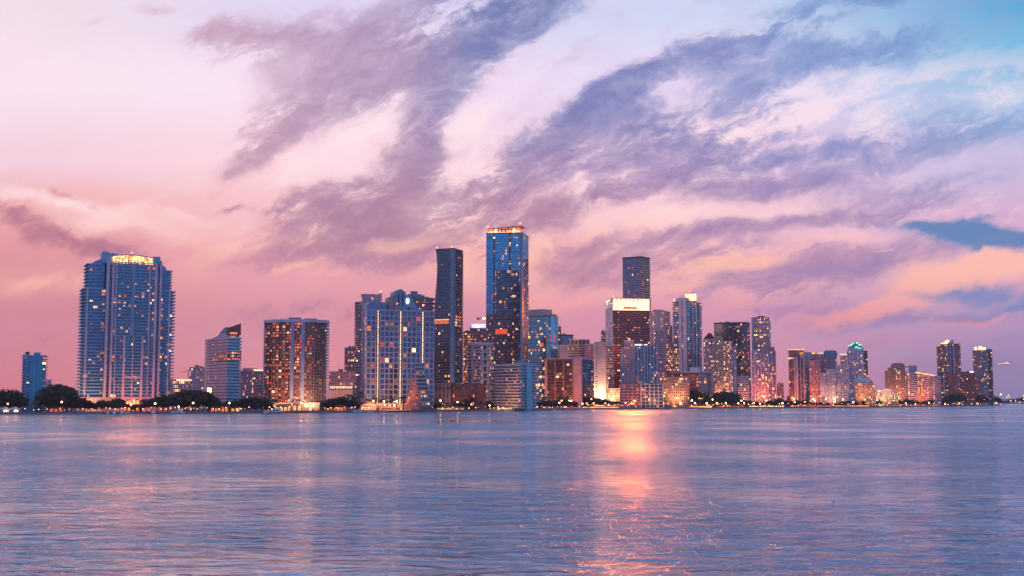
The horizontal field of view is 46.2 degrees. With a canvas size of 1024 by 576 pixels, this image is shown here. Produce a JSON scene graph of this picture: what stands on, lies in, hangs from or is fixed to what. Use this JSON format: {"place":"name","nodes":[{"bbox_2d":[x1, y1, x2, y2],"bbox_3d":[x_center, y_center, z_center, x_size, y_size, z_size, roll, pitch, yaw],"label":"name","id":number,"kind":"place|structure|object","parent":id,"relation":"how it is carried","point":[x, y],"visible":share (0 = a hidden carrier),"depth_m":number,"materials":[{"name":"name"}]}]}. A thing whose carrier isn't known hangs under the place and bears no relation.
{"place":"outdoors","nodes":[
{"label":"outdoors","id":0,"kind":"place"},
{"bbox_2d":[76,251,175,411],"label":"residential tower","id":1,"kind":"structure","parent":0,"point":[126,315],"depth_m":1153.39,"materials":[{"name":"blue paint"}]},
{"bbox_2d":[82,263,171,409],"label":"window","id":2,"kind":"structure","parent":1,"relation":"in","point":[109,316],"depth_m":1153.43,"materials":[{"name":"blue glass"}]},
{"bbox_2d":[204,324,241,407],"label":"hotel tower","id":3,"kind":"structure","parent":0,"point":[222,360],"depth_m":1170.10,"materials":[{"name":"stone"}]},
{"bbox_2d":[209,339,240,405],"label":"window","id":4,"kind":"structure","parent":3,"relation":"in","point":[229,339],"depth_m":1170.17,"materials":[{"name":"blue glass"}]},
{"bbox_2d":[344,346,355,370],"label":"apartment tower","id":5,"kind":"structure","parent":0,"point":[349,360],"depth_m":1697.66,"materials":[{"name":"paint"}]},
{"bbox_2d":[0,404,1004,411],"bbox_3d":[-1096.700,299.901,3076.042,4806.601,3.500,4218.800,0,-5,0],"label":"ground","id":6,"kind":"structure","parent":0,"point":[69,409],"depth_m":1395.59,"materials":[{"name":"soil"}]},
{"bbox_2d":[3,390,27,407],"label":"tree","id":7,"kind":"object","parent":6,"relation":"on","point":[9,395],"visible":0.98,"depth_m":1061.41,"materials":[{"name":"green plant"}]},
{"bbox_2d":[9,394,28,411],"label":"tree","id":8,"kind":"object","parent":6,"relation":"on","point":[21,403],"visible":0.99,"depth_m":1061.18,"materials":[{"name":"green plant"}]},
{"bbox_2d":[21,352,47,411],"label":"apartment tower","id":9,"kind":"structure","parent":6,"relation":"on","point":[34,375],"depth_m":1089.23,"materials":[{"name":"blue glass"}]},
{"bbox_2d":[38,384,69,403],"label":"tree","id":10,"kind":"object","parent":6,"relation":"on","point":[65,391],"visible":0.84,"depth_m":1079.66,"materials":[{"name":"green plant"}]},
{"bbox_2d":[49,406,65,411],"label":"pavilion","id":11,"kind":"structure","parent":6,"relation":"on","point":[59,408],"depth_m":1069.44,"materials":[{"name":"paint"}]},
{"bbox_2d":[48,383,71,404],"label":"tree","id":12,"kind":"object","parent":6,"relation":"on","point":[54,393],"visible":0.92,"depth_m":1076.40,"materials":[{"name":"green plant"}]},
{"bbox_2d":[61,393,81,411],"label":"tree","id":13,"kind":"object","parent":6,"relation":"on","point":[74,402],"visible":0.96,"depth_m":1083.28,"materials":[{"name":"green plant"}]},
{"bbox_2d":[105,399,122,410],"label":"tree","id":14,"kind":"object","parent":6,"relation":"on","point":[114,403],"visible":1,"depth_m":1088.51,"materials":[{"name":"green plant"}]},
{"bbox_2d":[121,404,142,411],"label":"pavilion","id":15,"kind":"structure","parent":6,"relation":"on","point":[129,406],"depth_m":1100.85,"materials":[{"name":"brick"}]},
{"bbox_2d":[145,399,159,408],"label":"tree","id":16,"kind":"object","parent":6,"relation":"on","point":[152,402],"visible":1,"depth_m":1103.63,"materials":[{"name":"green plant"}]},
{"bbox_2d":[164,394,182,410],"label":"tree","id":17,"kind":"object","parent":6,"relation":"on","point":[174,399],"visible":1,"depth_m":1107.25,"materials":[{"name":"green plant"}]},
{"bbox_2d":[170,379,191,408],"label":"office block","id":18,"kind":"structure","parent":6,"relation":"on","point":[178,385],"depth_m":1494.98,"materials":[{"name":"pink paint"}]},
{"bbox_2d":[180,389,204,410],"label":"tree","id":19,"kind":"object","parent":6,"relation":"on","point":[193,396],"visible":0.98,"depth_m":1108.83,"materials":[{"name":"green plant"}]},
{"bbox_2d":[189,365,204,407],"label":"apartment block","id":20,"kind":"structure","parent":6,"relation":"on","point":[196,374],"depth_m":1615.74,"materials":[{"name":"pink paint"}]},
{"bbox_2d":[187,390,207,410],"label":"tree","id":21,"kind":"object","parent":6,"relation":"on","point":[202,394],"visible":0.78,"depth_m":1115.46,"materials":[{"name":"green plant"}]},
{"bbox_2d":[238,397,251,410],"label":"tree","id":22,"kind":"object","parent":6,"relation":"on","point":[244,401],"visible":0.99,"depth_m":1126.41,"materials":[{"name":"green plant"}]},
{"bbox_2d":[239,368,263,408],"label":"apartment block","id":23,"kind":"structure","parent":6,"relation":"on","point":[251,380],"depth_m":1475.43,"materials":[{"name":"paint"}]},
{"bbox_2d":[239,372,261,407],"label":"window","id":24,"kind":"structure","parent":23,"relation":"in","point":[242,372],"depth_m":1474.90,"materials":[{"name":"black glass"}]},
{"bbox_2d":[262,315,329,410],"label":"residential tower","id":25,"kind":"structure","parent":6,"relation":"on","point":[295,358],"depth_m":1166.51,"materials":[{"name":"brown stone"}]},
{"bbox_2d":[265,323,326,409],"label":"window","id":26,"kind":"structure","parent":25,"relation":"in","point":[268,323],"depth_m":1166.74,"materials":[{"name":"brown"}]},
{"bbox_2d":[292,401,302,410],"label":"pavilion","id":27,"kind":"structure","parent":6,"relation":"on","point":[296,405],"depth_m":1149.72,"materials":[{"name":"beige paint"}]},
{"bbox_2d":[325,405,347,410],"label":"pavilion","id":28,"kind":"structure","parent":6,"relation":"on","point":[342,408],"depth_m":1177.83,"materials":[{"name":"beige stone"}]},
{"bbox_2d":[326,367,355,408],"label":"office block","id":29,"kind":"structure","parent":6,"relation":"on","point":[341,383],"depth_m":1554.44,"materials":[{"name":"paint"}]},
{"bbox_2d":[354,290,381,409],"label":"residential tower","id":30,"kind":"structure","parent":6,"relation":"on","point":[359,330],"depth_m":1382.02,"materials":[{"name":"grey stone"}]},
{"bbox_2d":[356,297,371,408],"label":"window","id":31,"kind":"structure","parent":30,"relation":"in","point":[363,297],"depth_m":1382.50,"materials":[{"name":"brown glass"}]},
{"bbox_2d":[359,289,433,410],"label":"hotel","id":32,"kind":"structure","parent":6,"relation":"on","point":[399,335],"depth_m":1260.44,"materials":[{"name":"stone"}]},
{"bbox_2d":[364,311,432,404],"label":"window","id":33,"kind":"structure","parent":32,"relation":"in","point":[368,312],"depth_m":1260.63,"materials":[{"name":"blue glass"}]},
{"bbox_2d":[404,363,432,408],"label":"terraced block","id":34,"kind":"structure","parent":6,"relation":"on","point":[420,385],"depth_m":1210.41,"materials":[{"name":"white glass"}]},
{"bbox_2d":[408,291,434,311],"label":"apartment tower","id":35,"kind":"structure","parent":6,"relation":"on","point":[420,300],"depth_m":1485.37,"materials":[{"name":"blue stone"}]},
{"bbox_2d":[433,246,484,409],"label":"residential tower","id":36,"kind":"structure","parent":6,"relation":"on","point":[449,388],"depth_m":1355.96,"materials":[{"name":"stone"}]},
{"bbox_2d":[434,250,474,404],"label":"window","id":37,"kind":"structure","parent":36,"relation":"in","point":[436,388],"depth_m":1357.75,"materials":[{"name":"black glass"}]},
{"bbox_2d":[463,328,471,383],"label":"apartment tower","id":38,"kind":"structure","parent":6,"relation":"on","point":[467,337],"depth_m":1638.75,"materials":[{"name":"grey concrete"}]},
{"bbox_2d":[470,324,485,341],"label":"office tower","id":39,"kind":"structure","parent":6,"relation":"on","point":[478,331],"depth_m":1761.09,"materials":[{"name":"grey concrete"}]},
{"bbox_2d":[470,329,485,341],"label":"window","id":40,"kind":"structure","parent":39,"relation":"in","point":[470,329],"depth_m":1761.35,"materials":[{"name":"brown glass"}]},
{"bbox_2d":[467,342,493,408],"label":"apartment block","id":41,"kind":"structure","parent":6,"relation":"on","point":[480,362],"depth_m":1397.20,"materials":[{"name":"grey stone"}]},
{"bbox_2d":[474,347,492,408],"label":"window","id":42,"kind":"structure","parent":41,"relation":"in","point":[474,347],"depth_m":1397.43,"materials":[{"name":"black glass"}]},
{"bbox_2d":[0,404,989,414],"bbox_3d":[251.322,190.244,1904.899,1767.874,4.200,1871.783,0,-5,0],"label":"seawall","id":43,"kind":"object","parent":6,"relation":"on","point":[204,412],"visible":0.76,"depth_m":1273.72,"materials":[{"name":"grey concrete"}]},
{"bbox_2d":[486,222,532,408],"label":"skyscraper","id":44,"kind":"structure","parent":6,"relation":"on","point":[507,292],"depth_m":1571.84,"materials":[{"name":"glass"}]},
{"bbox_2d":[486,233,528,402],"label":"window","id":45,"kind":"structure","parent":44,"relation":"in","point":[513,300],"depth_m":1572.33,"materials":[{"name":"blue glass"}]},
{"bbox_2d":[494,360,537,409],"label":"apartment block","id":46,"kind":"structure","parent":6,"relation":"on","point":[515,383],"depth_m":1357.71,"materials":[{"name":"purple paint"}]},
{"bbox_2d":[496,366,535,406],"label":"window","id":47,"kind":"structure","parent":46,"relation":"in","point":[508,366],"depth_m":1359.57,"materials":[{"name":"blue glass"}]},
{"bbox_2d":[545,355,592,407],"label":"apartment block","id":48,"kind":"structure","parent":6,"relation":"on","point":[571,377],"depth_m":1607.04,"materials":[{"name":"stone"}]},
{"bbox_2d":[547,360,592,407],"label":"window","id":49,"kind":"structure","parent":48,"relation":"in","point":[583,364],"depth_m":1609.22,"materials":[{"name":"brown glass"}]},
{"bbox_2d":[558,339,593,396],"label":"apartment block","id":50,"kind":"structure","parent":6,"relation":"on","point":[583,348],"depth_m":1760.09,"materials":[{"name":"pink paint"}]},
{"bbox_2d":[559,345,593,394],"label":"window","id":51,"kind":"structure","parent":50,"relation":"in","point":[585,345],"depth_m":1759.63,"materials":[{"name":"black glass"}]},
{"bbox_2d":[594,342,614,405],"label":"apartment tower","id":52,"kind":"structure","parent":6,"relation":"on","point":[603,365],"depth_m":1716.85,"materials":[{"name":"white paint"}]},
{"bbox_2d":[605,388,619,406],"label":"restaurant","id":53,"kind":"structure","parent":6,"relation":"on","point":[612,394],"depth_m":1683.25,"materials":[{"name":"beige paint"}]},
{"bbox_2d":[605,296,650,387],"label":"hotel tower","id":54,"kind":"structure","parent":6,"relation":"on","point":[626,318],"depth_m":1797.91,"materials":[{"name":"concrete"}]},
{"bbox_2d":[607,307,649,385],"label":"window","id":55,"kind":"structure","parent":54,"relation":"in","point":[611,307],"depth_m":1796.09,"materials":[{"name":"brown"}]},
{"bbox_2d":[622,256,650,297],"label":"apartment tower","id":56,"kind":"structure","parent":6,"relation":"on","point":[636,276],"depth_m":2101.82,"materials":[{"name":"stone"}]},
{"bbox_2d":[623,259,649,297],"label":"window","id":57,"kind":"structure","parent":56,"relation":"in","point":[627,261],"depth_m":2101.38,"materials":[{"name":"blue glass"}]},
{"bbox_2d":[619,376,663,407],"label":"apartment block","id":58,"kind":"structure","parent":6,"relation":"on","point":[638,394],"depth_m":1664.67,"materials":[{"name":"brown stone"}]},
{"bbox_2d":[620,385,662,406],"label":"window","id":59,"kind":"structure","parent":58,"relation":"in","point":[642,385],"depth_m":1665.58,"materials":[{"name":"brown glass"}]},
{"bbox_2d":[654,330,666,374],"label":"apartment tower","id":60,"kind":"structure","parent":6,"relation":"on","point":[660,339],"depth_m":1848.87,"materials":[{"name":"pink paint"}]},
{"bbox_2d":[651,310,670,344],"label":"apartment tower","id":61,"kind":"structure","parent":6,"relation":"on","point":[660,319],"depth_m":1971.37,"materials":[{"name":"white paint"}]},
{"bbox_2d":[651,312,669,344],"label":"window","id":62,"kind":"structure","parent":61,"relation":"in","point":[651,312],"depth_m":1971.18,"materials":[{"name":"brown"}]},
{"bbox_2d":[666,342,678,376],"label":"apartment tower","id":63,"kind":"structure","parent":6,"relation":"on","point":[672,356],"depth_m":1897.84,"materials":[{"name":"beige stone"}]},
{"bbox_2d":[667,344,678,376],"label":"window","id":64,"kind":"structure","parent":63,"relation":"in","point":[673,344],"depth_m":1897.98,"materials":[{"name":"brown glass"}]},
{"bbox_2d":[658,375,689,406],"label":"apartment block","id":65,"kind":"structure","parent":6,"relation":"on","point":[675,389],"depth_m":1732.75,"materials":[{"name":"beige paint"}]},
{"bbox_2d":[658,378,688,406],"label":"window","id":66,"kind":"structure","parent":65,"relation":"in","point":[658,378],"depth_m":1732.77,"materials":[{"name":"brown glass"}]},
{"bbox_2d":[672,291,702,371],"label":"residential tower","id":67,"kind":"structure","parent":6,"relation":"on","point":[687,323],"depth_m":1900.90,"materials":[{"name":"concrete"}]},
{"bbox_2d":[673,302,701,370],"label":"window","id":68,"kind":"structure","parent":67,"relation":"in","point":[676,318],"depth_m":1905.87,"materials":[{"name":"blue"}]},
{"bbox_2d":[670,367,713,406],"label":"apartment block","id":69,"kind":"structure","parent":6,"relation":"on","point":[701,381],"depth_m":1797.05,"materials":[{"name":"beige stone"}]},
{"bbox_2d":[689,389,703,403],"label":"tree","id":70,"kind":"object","parent":6,"relation":"on","point":[698,395],"visible":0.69,"depth_m":1758.21,"materials":[{"name":"green plant"}]},
{"bbox_2d":[703,333,736,406],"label":"apartment tower","id":71,"kind":"structure","parent":6,"relation":"on","point":[719,357],"depth_m":1848.01,"materials":[{"name":"beige paint"}]},
{"bbox_2d":[704,339,736,404],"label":"window","id":72,"kind":"structure","parent":71,"relation":"in","point":[735,388],"depth_m":1847.68,"materials":[{"name":"brown"}]},
{"bbox_2d":[738,374,749,406],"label":"apartment block","id":73,"kind":"structure","parent":6,"relation":"on","point":[743,385],"depth_m":1873.29,"materials":[{"name":"white paint"}]},
{"bbox_2d":[777,382,783,404],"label":"apartment block","id":74,"kind":"structure","parent":6,"relation":"on","point":[780,391],"depth_m":2042.41,"materials":[{"name":"paint"}]},
{"bbox_2d":[787,349,805,401],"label":"apartment tower","id":75,"kind":"structure","parent":6,"relation":"on","point":[796,376],"depth_m":2025.29,"materials":[{"name":"beige concrete"}]},
{"bbox_2d":[789,356,803,401],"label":"window","id":76,"kind":"structure","parent":75,"relation":"in","point":[790,394],"depth_m":2024.83,"materials":[{"name":"black glass"}]},
{"bbox_2d":[789,404,831,406],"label":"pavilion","id":77,"kind":"structure","parent":6,"relation":"on","point":[815,405],"depth_m":1907.40,"materials":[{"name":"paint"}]},
{"bbox_2d":[804,350,836,401],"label":"apartment tower","id":78,"kind":"structure","parent":6,"relation":"on","point":[827,358],"depth_m":2048.66,"materials":[{"name":"grey paint"}]},
{"bbox_2d":[804,353,835,401],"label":"window","id":79,"kind":"structure","parent":78,"relation":"in","point":[804,353],"depth_m":2049.20,"materials":[{"name":"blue glass"}]},
{"bbox_2d":[819,371,826,403],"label":"apartment tower","id":80,"kind":"structure","parent":6,"relation":"on","point":[823,388],"depth_m":1984.86,"materials":[{"name":"white paint"}]},
{"bbox_2d":[849,368,855,402],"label":"apartment tower","id":81,"kind":"structure","parent":6,"relation":"on","point":[852,385],"depth_m":1997.43,"materials":[{"name":"blue paint"}]},
{"bbox_2d":[847,342,867,399],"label":"residential tower","id":82,"kind":"structure","parent":6,"relation":"on","point":[857,357],"depth_m":2116.67,"materials":[{"name":"grey paint"}]},
{"bbox_2d":[848,351,867,399],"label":"window","id":83,"kind":"structure","parent":82,"relation":"in","point":[848,351],"depth_m":2115.80,"materials":[{"name":"blue glass"}]},
{"bbox_2d":[855,378,875,406],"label":"office block","id":84,"kind":"structure","parent":6,"relation":"on","point":[865,388],"depth_m":2032.09,"materials":[{"name":"beige paint"}]},
{"bbox_2d":[875,389,898,405],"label":"hotel","id":85,"kind":"structure","parent":6,"relation":"on","point":[887,397],"depth_m":2099.81,"materials":[{"name":"beige paint"}]},
{"bbox_2d":[885,363,905,405],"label":"apartment tower","id":86,"kind":"structure","parent":6,"relation":"on","point":[895,377],"depth_m":2382.37,"materials":[{"name":"beige concrete"}]},
{"bbox_2d":[905,365,941,405],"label":"apartment block","id":87,"kind":"structure","parent":6,"relation":"on","point":[920,387],"depth_m":2423.10,"materials":[{"name":"pink paint"}]},
{"bbox_2d":[905,374,940,402],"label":"window","id":88,"kind":"structure","parent":87,"relation":"in","point":[909,374],"depth_m":2419.86,"materials":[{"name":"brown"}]},
{"bbox_2d":[936,371,948,404],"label":"apartment block","id":89,"kind":"structure","parent":6,"relation":"on","point":[944,383],"depth_m":2550.94,"materials":[{"name":"stone"}]},
{"bbox_2d":[936,339,960,373],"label":"apartment tower","id":90,"kind":"structure","parent":6,"relation":"on","point":[948,356],"depth_m":2716.64,"materials":[{"name":"beige stone"}]},
{"bbox_2d":[937,344,960,372],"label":"window","id":91,"kind":"structure","parent":90,"relation":"in","point":[952,354],"depth_m":2716.40,"materials":[{"name":"brown glass"}]},
{"bbox_2d":[948,371,975,404],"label":"apartment block","id":92,"kind":"structure","parent":6,"relation":"on","point":[963,383],"depth_m":2649.63,"materials":[{"name":"brick"}]},
{"bbox_2d":[972,346,993,404],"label":"apartment tower","id":93,"kind":"structure","parent":6,"relation":"on","point":[982,366],"depth_m":2823.78,"materials":[{"name":"beige stone"}]},
{"bbox_2d":[973,351,993,403],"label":"window","id":94,"kind":"structure","parent":93,"relation":"in","point":[973,351],"depth_m":2823.58,"materials":[{"name":"brown glass"}]},
{"bbox_2d":[0,401,1023,575],"bbox_3d":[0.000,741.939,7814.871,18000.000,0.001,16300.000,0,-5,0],"label":"water","id":95,"kind":"structure","parent":0,"point":[926,491],"depth_m":161.13,"materials":[{"name":"blue liquid"}]},
{"bbox_2d":[0,0,1023,400],"label":"sky","id":96,"kind":"structure","parent":0,"point":[840,174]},
{"bbox_2d":[529,309,557,407],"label":"office tower","id":97,"kind":"structure","parent":0,"point":[543,334],"depth_m":1689.05,"materials":[{"name":"glass"}]},
{"bbox_2d":[529,316,557,407],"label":"window","id":98,"kind":"structure","parent":97,"relation":"in","point":[537,355],"depth_m":1687.68,"materials":[{"name":"teal glass"}]},
{"bbox_2d":[561,333,573,344],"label":"office tower","id":99,"kind":"structure","parent":0,"point":[565,339],"depth_m":1980.62,"materials":[{"name":"stone"}]},
{"bbox_2d":[620,338,657,383],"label":"apartment tower","id":100,"kind":"structure","parent":0,"point":[640,361],"depth_m":1722.91,"materials":[{"name":"purple paint"}]},
{"bbox_2d":[621,345,656,383],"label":"window","id":101,"kind":"structure","parent":100,"relation":"in","point":[624,345],"depth_m":1722.65,"materials":[{"name":"blue glass"}]},
{"bbox_2d":[714,322,750,404],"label":"apartment tower","id":102,"kind":"structure","parent":0,"point":[738,333],"depth_m":2076.33,"materials":[{"name":"stone"}]},
{"bbox_2d":[714,323,750,404],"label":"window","id":103,"kind":"structure","parent":102,"relation":"in","point":[744,331],"depth_m":2076.39,"materials":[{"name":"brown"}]},
{"bbox_2d":[751,316,770,352],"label":"apartment tower","id":104,"kind":"structure","parent":0,"point":[761,332],"depth_m":2117.16,"materials":[{"name":"pink paint"}]},
{"bbox_2d":[754,318,770,352],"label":"window","id":105,"kind":"structure","parent":104,"relation":"in","point":[754,318],"depth_m":2116.31,"materials":[{"name":"brown"}]},
{"bbox_2d":[751,347,776,404],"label":"apartment tower","id":106,"kind":"structure","parent":0,"point":[764,384],"depth_m":1926.17,"materials":[{"name":"purple paint"}]},
{"bbox_2d":[752,352,775,402],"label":"window","id":107,"kind":"structure","parent":106,"relation":"in","point":[773,363],"depth_m":1925.98,"materials":[{"name":"brown"}]},
{"bbox_2d":[809,359,819,403],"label":"apartment tower","id":108,"kind":"structure","parent":0,"point":[814,372],"depth_m":2014.15,"materials":[{"name":"paint"}]},
{"bbox_2d":[826,368,835,405],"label":"apartment tower","id":109,"kind":"structure","parent":0,"point":[831,385],"depth_m":1989.14,"materials":[{"name":"beige paint"}]},
{"bbox_2d":[835,363,849,402],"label":"apartment tower","id":110,"kind":"structure","parent":0,"point":[842,381],"depth_m":1993.62,"materials":[{"name":"purple paint"}]},
{"bbox_2d":[835,368,848,402],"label":"window","id":111,"kind":"structure","parent":110,"relation":"in","point":[835,368],"depth_m":1993.44,"materials":[{"name":"grey glass"}]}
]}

